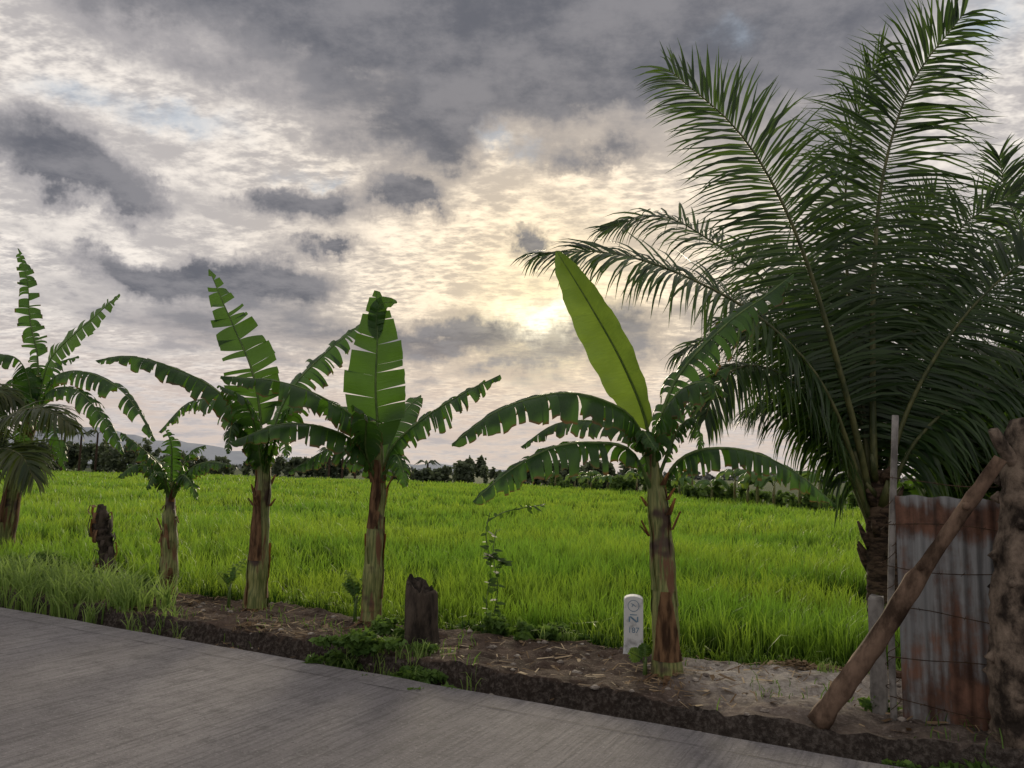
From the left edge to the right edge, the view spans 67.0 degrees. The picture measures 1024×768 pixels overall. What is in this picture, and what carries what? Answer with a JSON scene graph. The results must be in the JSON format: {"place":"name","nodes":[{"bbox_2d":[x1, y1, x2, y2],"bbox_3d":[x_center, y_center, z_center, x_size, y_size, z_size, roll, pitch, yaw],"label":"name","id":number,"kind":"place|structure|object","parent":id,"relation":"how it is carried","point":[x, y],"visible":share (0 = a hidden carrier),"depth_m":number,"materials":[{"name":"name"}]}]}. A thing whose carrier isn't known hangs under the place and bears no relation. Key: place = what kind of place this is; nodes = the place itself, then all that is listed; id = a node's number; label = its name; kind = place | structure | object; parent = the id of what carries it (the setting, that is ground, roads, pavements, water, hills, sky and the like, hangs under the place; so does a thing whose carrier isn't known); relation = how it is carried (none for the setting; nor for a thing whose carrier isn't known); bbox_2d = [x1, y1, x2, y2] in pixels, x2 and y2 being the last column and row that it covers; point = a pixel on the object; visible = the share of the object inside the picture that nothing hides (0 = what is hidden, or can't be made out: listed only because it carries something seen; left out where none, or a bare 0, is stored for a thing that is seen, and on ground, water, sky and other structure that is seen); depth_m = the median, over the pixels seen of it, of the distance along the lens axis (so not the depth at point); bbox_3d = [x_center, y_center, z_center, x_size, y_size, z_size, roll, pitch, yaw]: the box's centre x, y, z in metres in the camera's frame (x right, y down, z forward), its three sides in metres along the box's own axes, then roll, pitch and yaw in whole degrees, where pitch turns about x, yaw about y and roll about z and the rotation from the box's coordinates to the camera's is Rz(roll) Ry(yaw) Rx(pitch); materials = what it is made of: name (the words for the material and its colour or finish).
{"place":"outdoors","nodes":[
{"label":"outdoors","id":0,"kind":"place"},
{"bbox_2d":[8,427,504,471],"bbox_3d":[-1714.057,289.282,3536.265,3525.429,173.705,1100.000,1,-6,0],"label":"hills","id":1,"kind":"structure","parent":0,"point":[210,452],"depth_m":3383.32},
{"bbox_2d":[0,469,900,668],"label":"rice field","id":2,"kind":"structure","parent":0,"point":[745,570],"depth_m":13.66,"materials":[{"name":"green plant"}]},
{"bbox_2d":[0,607,902,767],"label":"road","id":3,"kind":"structure","parent":0,"point":[77,694],"depth_m":4.94,"materials":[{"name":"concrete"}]},
{"bbox_2d":[0,466,1023,767],"bbox_3d":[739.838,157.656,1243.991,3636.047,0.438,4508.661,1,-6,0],"label":"ground","id":4,"kind":"structure","parent":0,"point":[846,734],"depth_m":5.74,"materials":[{"name":"soil"}]},
{"bbox_2d":[0,379,87,497],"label":"coconut palm","id":5,"kind":"object","parent":4,"relation":"on","point":[22,471],"visible":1,"depth_m":11.76,"materials":[{"name":"green plant"}]},
{"bbox_2d":[0,249,155,552],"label":"banana plant","id":6,"kind":"object","parent":4,"relation":"on","point":[32,381],"visible":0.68,"depth_m":13.76,"materials":[{"name":"green plant"}]},
{"bbox_2d":[5,549,158,589],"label":"weed clump","id":7,"kind":"object","parent":4,"relation":"on","point":[41,555],"visible":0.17,"depth_m":10.70,"materials":[{"name":"green plant"}]},
{"bbox_2d":[0,542,191,623],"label":"roadside grass","id":8,"kind":"structure","parent":4,"relation":"on","point":[27,579],"depth_m":8.59,"materials":[{"name":"green plant"}]},
{"bbox_2d":[87,504,118,575],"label":"dead banana stem","id":9,"kind":"object","parent":4,"relation":"on","point":[101,530],"visible":0.8,"depth_m":10.06,"materials":[{"name":"brown plant"}]},
{"bbox_2d":[120,600,190,639],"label":"roadside grass","id":10,"kind":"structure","parent":4,"relation":"on","point":[156,613],"depth_m":7.70,"materials":[{"name":"green plant"}]},
{"bbox_2d":[118,428,230,599],"bbox_3d":[-4.130,1.511,9.007,2.127,2.011,0.926,-3,-8,31],"label":"banana plant","id":11,"kind":"object","parent":4,"relation":"on","point":[168,541],"visible":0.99,"depth_m":9.03,"materials":[{"name":"green plant"}]},
{"bbox_2d":[0,429,360,477],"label":"distant treeline","id":12,"kind":"object","parent":4,"relation":"on","point":[110,458],"visible":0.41,"depth_m":161.45,"materials":[{"name":"green plant"}]},
{"bbox_2d":[95,269,361,611],"bbox_3d":[-3.026,0.593,8.549,2.792,3.835,1.561,0,-7,6],"label":"banana plant","id":13,"kind":"object","parent":4,"relation":"on","point":[238,420],"visible":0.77,"depth_m":8.53,"materials":[{"name":"green plant"}]},
{"bbox_2d":[217,558,245,607],"bbox_3d":[-3.177,2.251,8.715,0.320,0.557,0.146,5,-8,-30],"label":"banana sucker","id":14,"kind":"object","parent":4,"relation":"on","point":[231,575],"visible":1,"depth_m":8.70,"materials":[{"name":"green plant"}]},
{"bbox_2d":[57,429,440,478],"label":"distant palm grove","id":15,"kind":"object","parent":4,"relation":"on","point":[91,431],"visible":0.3,"depth_m":150.98,"materials":[{"name":"green plant"}]},
{"bbox_2d":[341,570,362,621],"bbox_3d":[-1.532,2.139,7.742,0.354,0.531,0.153,2,-7,-5],"label":"banana sucker","id":16,"kind":"object","parent":4,"relation":"on","point":[351,587],"visible":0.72,"depth_m":7.72,"materials":[{"name":"green plant"}]},
{"bbox_2d":[220,290,501,630],"bbox_3d":[-1.364,0.721,7.742,2.497,3.354,1.929,1,-6,0],"label":"banana plant","id":17,"kind":"object","parent":4,"relation":"on","point":[375,446],"visible":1,"depth_m":7.64,"materials":[{"name":"green plant"}]},
{"bbox_2d":[302,614,462,690],"bbox_3d":[-0.828,2.227,6.348,1.568,0.440,1.042,-4,-8,38],"label":"weed clump","id":18,"kind":"object","parent":4,"relation":"on","point":[358,642],"visible":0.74,"depth_m":6.39,"materials":[{"name":"green plant"}]},
{"bbox_2d":[310,629,482,691],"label":"roadside grass","id":19,"kind":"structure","parent":4,"relation":"on","point":[419,654],"depth_m":6.34,"materials":[{"name":"green plant"}]},
{"bbox_2d":[402,574,440,647],"bbox_3d":[-0.836,2.036,6.881,0.437,0.655,0.451,-3,-8,35],"label":"tree stump","id":20,"kind":"object","parent":4,"relation":"on","point":[421,609],"visible":0.87,"depth_m":6.77,"materials":[{"name":"brown wood"}]},
{"bbox_2d":[127,464,835,509],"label":"distant banana grove","id":21,"kind":"object","parent":4,"relation":"on","point":[747,481],"visible":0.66,"depth_m":44.96,"materials":[{"name":"green plant"}]},
{"bbox_2d":[37,594,937,760],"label":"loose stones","id":22,"kind":"object","parent":4,"relation":"on","point":[765,710],"visible":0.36,"depth_m":5.97,"materials":[{"name":"grey stone"}]},
{"bbox_2d":[86,462,915,482],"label":"distant treeline","id":23,"kind":"object","parent":4,"relation":"on","point":[707,476],"visible":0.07,"depth_m":335.01,"materials":[{"name":"green plant"}]},
{"bbox_2d":[2,571,1001,741],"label":"leaf litter","id":24,"kind":"object","parent":4,"relation":"on","point":[793,662],"visible":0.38,"depth_m":6.26,"materials":[{"name":"plant"}]},
{"bbox_2d":[362,455,643,489],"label":"distant treeline","id":25,"kind":"object","parent":4,"relation":"on","point":[466,469],"visible":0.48,"depth_m":114.37,"materials":[{"name":"green plant"}]},
{"bbox_2d":[478,503,544,632],"bbox_3d":[-0.002,1.779,7.445,0.644,1.254,0.252,1,-6,0],"label":"climbing vine","id":26,"kind":"object","parent":4,"relation":"on","point":[491,558],"visible":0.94,"depth_m":7.45,"materials":[{"name":"green plant"}]},
{"bbox_2d":[456,609,569,641],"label":"weed clump","id":27,"kind":"object","parent":4,"relation":"on","point":[499,626],"visible":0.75,"depth_m":7.16,"materials":[{"name":"green plant"}]},
{"bbox_2d":[65,575,1003,765],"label":"verge grass","id":28,"kind":"structure","parent":4,"relation":"on","point":[476,657],"depth_m":6.30,"materials":[{"name":"green plant"}]},
{"bbox_2d":[623,594,642,653],"bbox_3d":[1.049,2.097,6.676,0.188,0.535,0.130,0,-7,9],"label":"kilometre marker stone","id":29,"kind":"object","parent":4,"relation":"on","point":[633,620],"visible":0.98,"depth_m":6.62,"materials":[{"name":"white paint"}]},
{"bbox_2d":[553,616,719,660],"bbox_3d":[1.150,2.563,7.538,2.022,0.482,1.083,1,-6,0],"label":"weed clump","id":30,"kind":"object","parent":4,"relation":"on","point":[558,621],"visible":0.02,"depth_m":7.86,"materials":[{"name":"green plant"}]},
{"bbox_2d":[628,643,651,674],"bbox_3d":[0.985,2.150,6.009,0.242,0.253,0.122,5,-7,-30],"label":"banana sucker","id":31,"kind":"object","parent":4,"relation":"on","point":[641,651],"visible":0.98,"depth_m":5.98,"materials":[{"name":"green plant"}]},
{"bbox_2d":[452,251,836,685],"bbox_3d":[0.979,0.626,6.160,2.790,3.325,1.831,1,-6,0],"label":"banana plant","id":32,"kind":"object","parent":4,"relation":"on","point":[606,343],"visible":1,"depth_m":5.91,"materials":[{"name":"green plant"}]},
{"bbox_2d":[555,629,839,666],"bbox_3d":[1.721,2.531,7.171,2.774,0.519,0.617,1,-6,0],"label":"weed clump","id":33,"kind":"object","parent":4,"relation":"on","point":[587,637],"visible":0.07,"depth_m":7.13,"materials":[{"name":"green plant"}]},
{"bbox_2d":[532,622,900,674],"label":"roadside grass","id":34,"kind":"structure","parent":4,"relation":"on","point":[567,637],"depth_m":6.89,"materials":[{"name":"green plant"}]},
{"bbox_2d":[511,0,1023,614],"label":"coconut palm","id":35,"kind":"object","parent":4,"relation":"on","point":[851,370],"visible":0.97,"depth_m":8.10,"materials":[{"name":"green plant"}]},
{"bbox_2d":[549,473,986,512],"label":"field hedge","id":36,"kind":"object","parent":4,"relation":"on","point":[687,490],"visible":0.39,"depth_m":46.50,"materials":[{"name":"green plant"}]},
{"bbox_2d":[868,594,888,714],"bbox_3d":[2.420,1.845,5.109,0.105,0.884,0.090,-2,-7,29],"label":"concrete post","id":37,"kind":"object","parent":4,"relation":"on","point":[878,680],"visible":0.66,"depth_m":5.07,"materials":[{"name":"paint"}]},
{"bbox_2d":[807,455,1005,729],"bbox_3d":[2.363,1.281,4.664,1.129,1.705,0.131,-2,-7,27],"label":"leaning log","id":38,"kind":"object","parent":4,"relation":"on","point":[839,693],"visible":0.99,"depth_m":4.65,"materials":[{"name":"brown wood"}]},
{"bbox_2d":[848,696,996,767],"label":"weed clump","id":39,"kind":"object","parent":4,"relation":"on","point":[864,702],"visible":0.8,"depth_m":4.38,"materials":[{"name":"green plant"}]},
{"bbox_2d":[887,415,999,730],"bbox_3d":[3.651,1.188,4.398,2.753,2.074,0.125,-2,-7,29],"label":"corrugated metal fence","id":40,"kind":"object","parent":4,"relation":"on","point":[961,688],"visible":0.61,"depth_m":4.84,"materials":[{"name":"grey metal"}]},
{"bbox_2d":[880,476,996,719],"bbox_3d":[3.458,1.285,4.391,2.459,1.477,0.107,-3,-8,30],"label":"barbed wire","id":41,"kind":"object","parent":40,"relation":"attached to","point":[900,698],"visible":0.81,"depth_m":4.85,"materials":[{"name":"grey metal"}]},
{"bbox_2d":[889,337,1023,499],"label":"garden shrub","id":42,"kind":"object","parent":4,"relation":"on","point":[910,490],"depth_m":8.74,"materials":[{"name":"green plant"}]},
{"bbox_2d":[897,134,1023,470],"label":"coconut palm","id":43,"kind":"object","parent":4,"relation":"on","point":[1005,158],"visible":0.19,"depth_m":9.82,"materials":[{"name":"green plant"}]},
{"bbox_2d":[982,418,1023,748],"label":"tree trunk","id":44,"kind":"object","parent":4,"relation":"on","point":[1003,669],"visible":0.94,"depth_m":4.48,"materials":[{"name":"brown plant"}]},
{"bbox_2d":[0,0,1023,477],"label":"sky","id":45,"kind":"structure","parent":0,"point":[316,157],"materials":[{"name":"grey"}]}
]}

